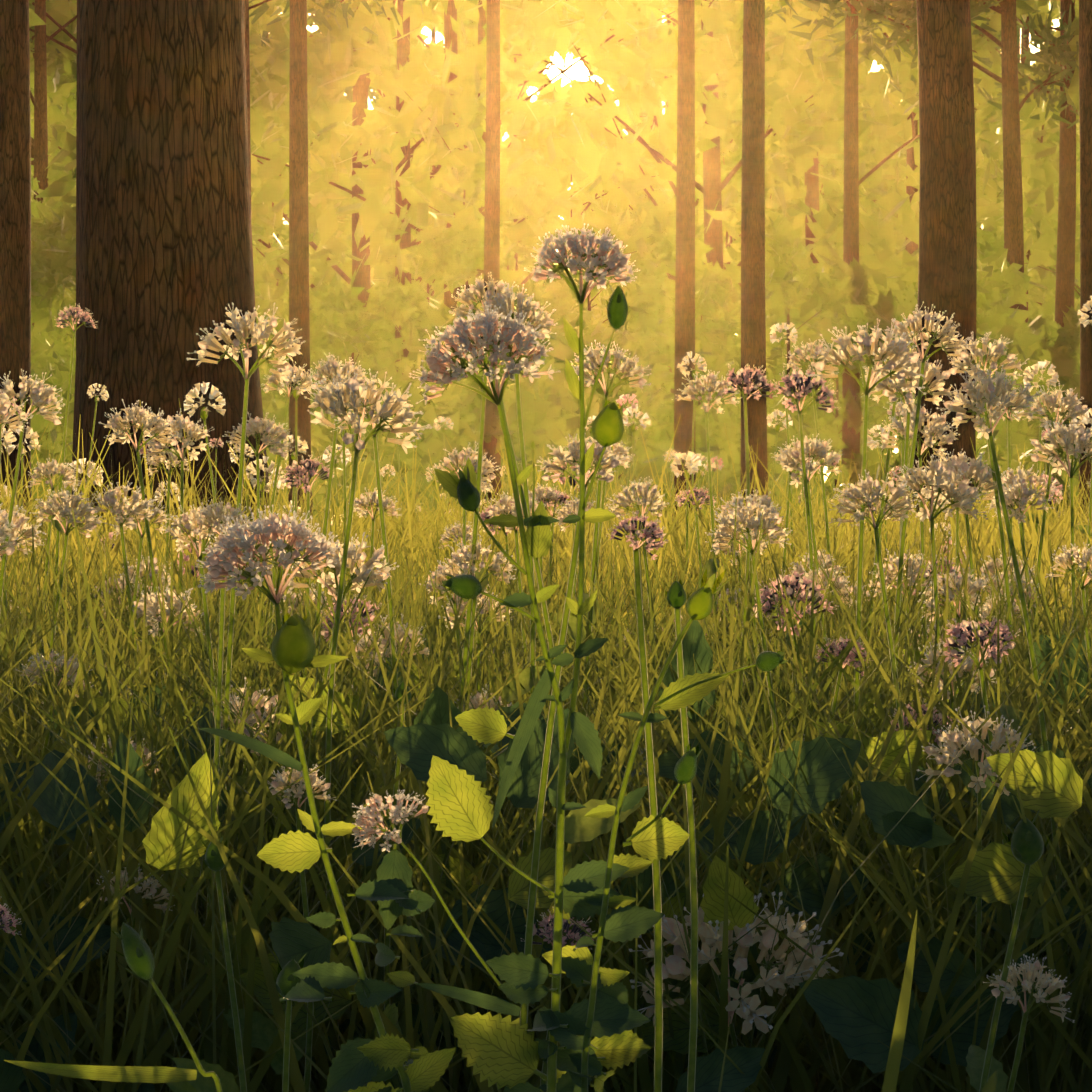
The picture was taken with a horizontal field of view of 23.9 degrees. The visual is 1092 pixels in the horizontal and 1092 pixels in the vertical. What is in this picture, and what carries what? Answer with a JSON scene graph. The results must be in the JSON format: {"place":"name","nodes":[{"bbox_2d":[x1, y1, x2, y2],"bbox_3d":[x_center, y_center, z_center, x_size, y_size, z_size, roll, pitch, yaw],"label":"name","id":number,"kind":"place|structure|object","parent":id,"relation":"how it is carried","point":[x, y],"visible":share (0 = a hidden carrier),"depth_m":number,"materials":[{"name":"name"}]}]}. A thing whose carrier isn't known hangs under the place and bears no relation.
{"place":"outdoors","nodes":[
{"label":"outdoors","id":0,"kind":"place"},
{"bbox_2d":[0,499,1091,1091],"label":"grass","id":1,"kind":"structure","parent":0,"point":[108,999],"depth_m":1.42,"materials":[{"name":"green plant"}]},
{"bbox_2d":[0,401,1091,679],"bbox_3d":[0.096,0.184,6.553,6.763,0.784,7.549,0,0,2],"label":"grass","id":2,"kind":"structure","parent":0,"point":[988,531],"depth_m":3.79,"materials":[{"name":"green plant"}]},
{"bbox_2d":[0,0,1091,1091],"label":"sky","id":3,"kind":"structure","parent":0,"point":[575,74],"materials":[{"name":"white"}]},
{"bbox_3d":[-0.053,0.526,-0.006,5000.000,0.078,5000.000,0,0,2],"label":"ground","id":4,"kind":"structure","parent":0,"visible":0},
{"bbox_2d":[0,0,31,522],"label":"pine","id":5,"kind":"object","parent":4,"relation":"on","point":[15,330],"visible":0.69,"depth_m":22.02,"materials":[{"name":"brown plant"}]},
{"bbox_2d":[31,431,59,454],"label":"bush","id":6,"kind":"object","parent":4,"relation":"on","point":[45,441],"visible":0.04,"depth_m":47.29,"materials":[{"name":"green plant"}]},
{"bbox_2d":[29,0,71,53],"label":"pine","id":7,"kind":"object","parent":4,"relation":"on","point":[57,50],"depth_m":64.84,"materials":[{"name":"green plant"}]},
{"bbox_2d":[31,202,75,521],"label":"bush","id":8,"kind":"object","parent":4,"relation":"on","point":[44,239],"visible":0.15,"depth_m":46.83,"materials":[{"name":"green plant"}]},
{"bbox_2d":[31,295,75,499],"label":"bush","id":9,"kind":"object","parent":4,"relation":"on","point":[60,352],"visible":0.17,"depth_m":47.84,"materials":[{"name":"green plant"}]},
{"bbox_2d":[29,0,265,325],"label":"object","id":10,"kind":"object","parent":4,"relation":"on","point":[38,21],"visible":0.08,"depth_m":60.17,"materials":[{"name":"green plant"}]},
{"bbox_2d":[30,36,283,293],"bbox_3d":[-12.250,-10.098,65.815,11.480,21.459,15.296,0,0,2],"label":"foliage","id":11,"kind":"object","parent":4,"relation":"on","point":[59,99],"visible":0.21,"depth_m":62.11,"materials":[{"name":"green plant"}]},
{"bbox_2d":[47,290,288,500],"bbox_3d":[-7.509,-2.542,49.216,4.553,6.344,4.727,0,0,-28],"label":"bush","id":12,"kind":"object","parent":4,"relation":"on","point":[68,454],"depth_m":48.67,"materials":[{"name":"green plant"}]},
{"bbox_2d":[71,0,268,547],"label":"pine","id":13,"kind":"object","parent":4,"relation":"on","point":[165,64],"visible":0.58,"depth_m":11.76,"materials":[{"name":"brown plant"}]},
{"bbox_2d":[48,41,327,375],"bbox_3d":[-11.108,-10.794,67.733,10.087,22.845,14.217,0,0,-22],"label":"foliage","id":14,"kind":"object","parent":4,"relation":"on","point":[264,367],"depth_m":64.52,"materials":[{"name":"green plant"}]},
{"bbox_2d":[29,1,351,288],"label":"foliage","id":15,"kind":"object","parent":4,"relation":"on","point":[67,153],"visible":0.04,"depth_m":59.90,"materials":[{"name":"green plant"}]},
{"bbox_2d":[29,0,457,290],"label":"foliage","id":16,"kind":"object","parent":4,"relation":"on","point":[261,68],"visible":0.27,"depth_m":60.35,"materials":[{"name":"green plant"}]},
{"bbox_2d":[244,0,251,225],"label":"trunk","id":17,"kind":"object","parent":4,"relation":"on","point":[246,14],"visible":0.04,"depth_m":45.27,"materials":[{"name":"brown plant"}]},
{"bbox_2d":[288,0,312,519],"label":"pine","id":18,"kind":"object","parent":4,"relation":"on","point":[299,213],"visible":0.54,"depth_m":40.03,"materials":[{"name":"brown plant"}]},
{"bbox_2d":[260,355,347,526],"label":"bush","id":19,"kind":"object","parent":4,"relation":"on","point":[268,399],"visible":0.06,"depth_m":55.66,"materials":[{"name":"green plant"}]},
{"bbox_2d":[29,0,609,504],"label":"foliage","id":20,"kind":"object","parent":4,"relation":"on","point":[359,114],"visible":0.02,"depth_m":61.93,"materials":[{"name":"green plant"}]},
{"bbox_2d":[259,15,387,243],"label":"pine","id":21,"kind":"object","parent":4,"relation":"on","point":[371,95],"visible":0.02,"depth_m":72.36,"materials":[{"name":"green plant"}]},
{"bbox_2d":[255,278,398,514],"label":"bush","id":22,"kind":"object","parent":4,"relation":"on","point":[278,296],"visible":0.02,"depth_m":54.57,"materials":[{"name":"green plant"}]},
{"bbox_2d":[249,0,422,35],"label":"foliage","id":23,"kind":"object","parent":4,"relation":"on","point":[261,10],"visible":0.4,"depth_m":50.46,"materials":[{"name":"green plant"}]},
{"bbox_2d":[253,7,443,364],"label":"foliage","id":24,"kind":"object","parent":4,"relation":"on","point":[336,235],"depth_m":70.71,"materials":[{"name":"green plant"}]},
{"bbox_2d":[251,0,476,298],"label":"foliage","id":25,"kind":"object","parent":4,"relation":"on","point":[331,245],"visible":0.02,"depth_m":61.72,"materials":[{"name":"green plant"}]},
{"bbox_2d":[62,0,699,311],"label":"foliage","id":26,"kind":"object","parent":4,"relation":"on","point":[70,67],"depth_m":60.16,"materials":[{"name":"green plant"}]},
{"bbox_2d":[287,272,478,528],"bbox_3d":[-3.249,-2.199,46.974,3.922,5.655,2.870,0,0,-45],"label":"bush","id":27,"kind":"object","parent":4,"relation":"on","point":[336,301],"visible":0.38,"depth_m":46.67,"materials":[{"name":"green plant"}]},
{"bbox_2d":[327,208,506,524],"bbox_3d":[-2.444,-3.177,53.954,5.235,7.610,5.260,0,0,2],"label":"bush","id":28,"kind":"object","parent":4,"relation":"on","point":[465,250],"visible":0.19,"depth_m":52.82,"materials":[{"name":"green plant"}]},
{"bbox_2d":[309,38,531,278],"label":"foliage","id":29,"kind":"object","parent":4,"relation":"on","point":[419,242],"depth_m":78.09,"materials":[{"name":"green plant"}]},
{"bbox_2d":[395,353,456,517],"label":"bush","id":30,"kind":"object","parent":4,"relation":"on","point":[398,364],"depth_m":57.86,"materials":[{"name":"green plant"}]},
{"bbox_2d":[419,33,434,295],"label":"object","id":31,"kind":"object","parent":4,"relation":"on","point":[424,46],"depth_m":90.29,"materials":[{"name":"green plant"}]},
{"bbox_2d":[344,23,526,294],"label":"foliage","id":32,"kind":"object","parent":4,"relation":"on","point":[421,35],"depth_m":83.79,"materials":[{"name":"green plant"}]},
{"bbox_2d":[277,6,608,284],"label":"foliage","id":33,"kind":"object","parent":4,"relation":"on","point":[342,227],"depth_m":71.97,"materials":[{"name":"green plant"}]},
{"bbox_2d":[277,13,616,285],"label":"foliage","id":34,"kind":"object","parent":4,"relation":"on","point":[579,207],"depth_m":75.99,"materials":[{"name":"green plant"}]},
{"bbox_2d":[249,0,665,308],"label":"foliage","id":35,"kind":"object","parent":4,"relation":"on","point":[369,54],"visible":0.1,"depth_m":59.81,"materials":[{"name":"green plant"}]},
{"bbox_2d":[318,91,614,279],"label":"foliage","id":36,"kind":"object","parent":4,"relation":"on","point":[524,256],"depth_m":82.94,"materials":[{"name":"green plant"}]},
{"bbox_2d":[402,276,564,498],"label":"bush","id":37,"kind":"object","parent":4,"relation":"on","point":[419,326],"visible":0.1,"depth_m":53.15,"materials":[{"name":"green plant"}]},
{"bbox_2d":[482,0,500,519],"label":"pine","id":38,"kind":"object","parent":4,"relation":"on","point":[491,230],"visible":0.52,"depth_m":47.88,"materials":[{"name":"brown plant"}]},
{"bbox_2d":[4,223,996,1091],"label":"flowers","id":39,"kind":"object","parent":4,"relation":"on","point":[504,1051],"visible":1,"depth_m":0.89,"materials":[{"name":"green plant"}]},
{"bbox_2d":[264,0,736,374],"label":"foliage","id":40,"kind":"object","parent":4,"relation":"on","point":[527,61],"visible":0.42,"depth_m":54.99,"materials":[{"name":"yellow plant"}]},
{"bbox_2d":[419,28,583,295],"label":"foliage","id":41,"kind":"object","parent":4,"relation":"on","point":[433,36],"depth_m":94.01,"materials":[{"name":"green plant"}]},
{"bbox_2d":[0,604,1091,1091],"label":"weed leaves","id":42,"kind":"object","parent":4,"relation":"on","point":[856,1014],"visible":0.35,"depth_m":1.31,"materials":[{"name":"green plant"}]},
{"bbox_2d":[0,272,1091,1091],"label":"meadow flowers","id":43,"kind":"object","parent":4,"relation":"on","point":[340,396],"visible":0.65,"depth_m":1.66,"materials":[{"name":"white plant"}]},
{"bbox_2d":[263,0,859,301],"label":"foliage","id":44,"kind":"object","parent":4,"relation":"on","point":[419,185],"visible":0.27,"depth_m":53.52,"materials":[{"name":"yellow plant"}]},
{"bbox_2d":[498,270,665,529],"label":"bush","id":45,"kind":"object","parent":4,"relation":"on","point":[560,287],"visible":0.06,"depth_m":48.00,"materials":[{"name":"green plant"}]},
{"bbox_2d":[503,23,661,285],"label":"foliage","id":46,"kind":"object","parent":4,"relation":"on","point":[533,261],"depth_m":83.45,"materials":[{"name":"green plant"}]},
{"bbox_2d":[255,0,918,338],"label":"foliage","id":47,"kind":"object","parent":4,"relation":"on","point":[736,45],"visible":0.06,"depth_m":59.40,"materials":[{"name":"green plant"}]},
{"bbox_2d":[453,198,775,516],"bbox_3d":[1.479,-2.926,46.923,5.305,7.108,4.981,0,0,-25],"label":"bush","id":48,"kind":"object","parent":4,"relation":"on","point":[649,250],"visible":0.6,"depth_m":46.69,"materials":[{"name":"green plant"}]},
{"bbox_2d":[429,0,843,389],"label":"foliage","id":49,"kind":"object","parent":4,"relation":"on","point":[730,254],"visible":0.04,"depth_m":59.21,"materials":[{"name":"green plant"}]},
{"bbox_2d":[388,0,912,402],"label":"foliage","id":50,"kind":"object","parent":4,"relation":"on","point":[831,162],"visible":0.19,"depth_m":68.05,"materials":[{"name":"green plant"}]},
{"bbox_2d":[426,0,918,350],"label":"foliage","id":51,"kind":"object","parent":4,"relation":"on","point":[720,183],"visible":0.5,"depth_m":54.70,"materials":[{"name":"yellow plant"}]},
{"bbox_2d":[672,0,695,519],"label":"pine","id":52,"kind":"object","parent":4,"relation":"on","point":[685,306],"visible":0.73,"depth_m":43.85,"materials":[{"name":"brown plant"}]},
{"bbox_2d":[518,28,901,333],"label":"foliage","id":53,"kind":"object","parent":4,"relation":"on","point":[883,217],"depth_m":85.63,"materials":[{"name":"green plant"}]},
{"bbox_2d":[632,261,818,517],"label":"bush","id":54,"kind":"object","parent":4,"relation":"on","point":[714,278],"visible":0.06,"depth_m":50.34,"materials":[{"name":"green plant"}]},
{"bbox_2d":[740,0,767,514],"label":"pine","id":55,"kind":"object","parent":4,"relation":"on","point":[752,222],"visible":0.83,"depth_m":33.75,"materials":[{"name":"brown plant"}]},
{"bbox_2d":[695,332,842,530],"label":"bush","id":56,"kind":"object","parent":4,"relation":"on","point":[728,415],"visible":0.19,"depth_m":47.02,"materials":[{"name":"green plant"}]},
{"bbox_2d":[664,214,878,508],"bbox_3d":[4.271,-2.954,50.461,4.775,7.161,4.199,0,0,-31],"label":"bush","id":57,"kind":"object","parent":4,"relation":"on","point":[782,280],"visible":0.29,"depth_m":49.80,"materials":[{"name":"green plant"}]},
{"bbox_2d":[767,332,898,497],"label":"bush","id":58,"kind":"object","parent":4,"relation":"on","point":[848,404],"visible":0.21,"depth_m":51.26,"materials":[{"name":"green plant"}]},
{"bbox_2d":[626,171,1043,378],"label":"foliage","id":59,"kind":"object","parent":4,"relation":"on","point":[1030,306],"depth_m":70.15,"materials":[{"name":"green plant"}]},
{"bbox_2d":[657,3,1040,474],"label":"foliage","id":60,"kind":"object","parent":4,"relation":"on","point":[808,160],"visible":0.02,"depth_m":65.53,"materials":[{"name":"green plant"}]},
{"bbox_2d":[620,32,1079,427],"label":"foliage","id":61,"kind":"object","parent":4,"relation":"on","point":[987,158],"visible":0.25,"depth_m":65.59,"materials":[{"name":"green plant"}]},
{"bbox_2d":[841,0,859,515],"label":"pine","id":62,"kind":"object","parent":4,"relation":"on","point":[851,192],"visible":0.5,"depth_m":51.69,"materials":[{"name":"brown plant"}]},
{"bbox_2d":[661,101,1044,298],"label":"foliage","id":63,"kind":"object","parent":4,"relation":"on","point":[883,213],"depth_m":87.15,"materials":[{"name":"green plant"}]},
{"bbox_2d":[803,23,903,376],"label":"foliage","id":64,"kind":"object","parent":4,"relation":"on","point":[873,161],"depth_m":80.83,"materials":[{"name":"green plant"}]},
{"bbox_2d":[824,374,905,505],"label":"bush","id":65,"kind":"object","parent":4,"relation":"on","point":[884,416],"depth_m":52.71,"materials":[{"name":"green plant"}]},
{"bbox_2d":[765,0,1078,309],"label":"pine","id":66,"kind":"object","parent":4,"relation":"on","point":[1013,210],"visible":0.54,"depth_m":51.35,"materials":[{"name":"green plant"}]},
{"bbox_2d":[815,228,1057,525],"bbox_3d":[7.263,-2.681,46.748,4.659,6.620,5.081,0,0,2],"label":"bush","id":67,"kind":"object","parent":4,"relation":"on","point":[988,245],"visible":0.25,"depth_m":46.75,"materials":[{"name":"green plant"}]},
{"bbox_2d":[910,0,976,526],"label":"pine","id":68,"kind":"object","parent":4,"relation":"on","point":[958,249],"visible":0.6,"depth_m":23.74,"materials":[{"name":"brown plant"}]},
{"bbox_2d":[820,0,1079,255],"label":"foliage","id":69,"kind":"object","parent":4,"relation":"on","point":[981,48],"visible":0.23,"depth_m":60.46,"materials":[{"name":"green plant"}]},
{"bbox_2d":[867,156,1055,320],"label":"foliage","id":70,"kind":"object","parent":4,"relation":"on","point":[900,230],"visible":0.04,"depth_m":75.57,"materials":[{"name":"green plant"}]},
{"bbox_2d":[874,9,1059,72],"bbox_3d":[13.810,-10.911,64.967,11.936,23.079,8.950,0,0,2],"label":"pine","id":71,"kind":"object","parent":4,"relation":"on","point":[1030,43],"visible":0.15,"depth_m":64.80,"materials":[{"name":"green plant"}]},
{"bbox_2d":[858,16,1075,321],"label":"foliage","id":72,"kind":"object","parent":4,"relation":"on","point":[1036,305],"visible":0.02,"depth_m":81.53,"materials":[{"name":"green plant"}]},
{"bbox_2d":[858,0,1079,322],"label":"foliage","id":73,"kind":"object","parent":4,"relation":"on","point":[1026,110],"visible":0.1,"depth_m":64.64,"materials":[{"name":"green plant"}]},
{"bbox_2d":[875,52,1078,451],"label":"foliage","id":74,"kind":"object","parent":4,"relation":"on","point":[882,426],"depth_m":83.89,"materials":[{"name":"green plant"}]},
{"bbox_2d":[893,308,1065,500],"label":"bush","id":75,"kind":"object","parent":4,"relation":"on","point":[1051,332],"visible":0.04,"depth_m":49.10,"materials":[{"name":"green plant"}]},
{"bbox_2d":[977,326,1078,524],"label":"bush","id":76,"kind":"object","parent":4,"relation":"on","point":[1033,426],"visible":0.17,"depth_m":46.88,"materials":[{"name":"green plant"}]},
{"bbox_2d":[981,4,1079,317],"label":"foliage","id":77,"kind":"object","parent":4,"relation":"on","point":[1048,307],"visible":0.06,"depth_m":68.06,"materials":[{"name":"green plant"}]},
{"bbox_2d":[986,0,1079,320],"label":"foliage","id":78,"kind":"object","parent":4,"relation":"on","point":[1035,314],"visible":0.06,"depth_m":67.33,"materials":[{"name":"green plant"}]},
{"bbox_2d":[1017,29,1077,141],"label":"foliage","id":79,"kind":"object","parent":4,"relation":"on","point":[1018,46],"depth_m":100.13,"materials":[{"name":"green plant"}]},
{"bbox_2d":[1016,303,1079,497],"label":"bush","id":80,"kind":"object","parent":4,"relation":"on","point":[1067,372],"visible":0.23,"depth_m":46.04,"materials":[{"name":"green plant"}]},
{"bbox_2d":[1055,0,1075,449],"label":"trunk","id":81,"kind":"object","parent":4,"relation":"on","point":[1067,191],"visible":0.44,"depth_m":57.57,"materials":[{"name":"brown plant"}]},
{"bbox_2d":[1078,0,1091,517],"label":"trunk","id":82,"kind":"object","parent":4,"relation":"on","point":[1085,68],"visible":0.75,"depth_m":37.67,"materials":[{"name":"brown plant"}]}
]}

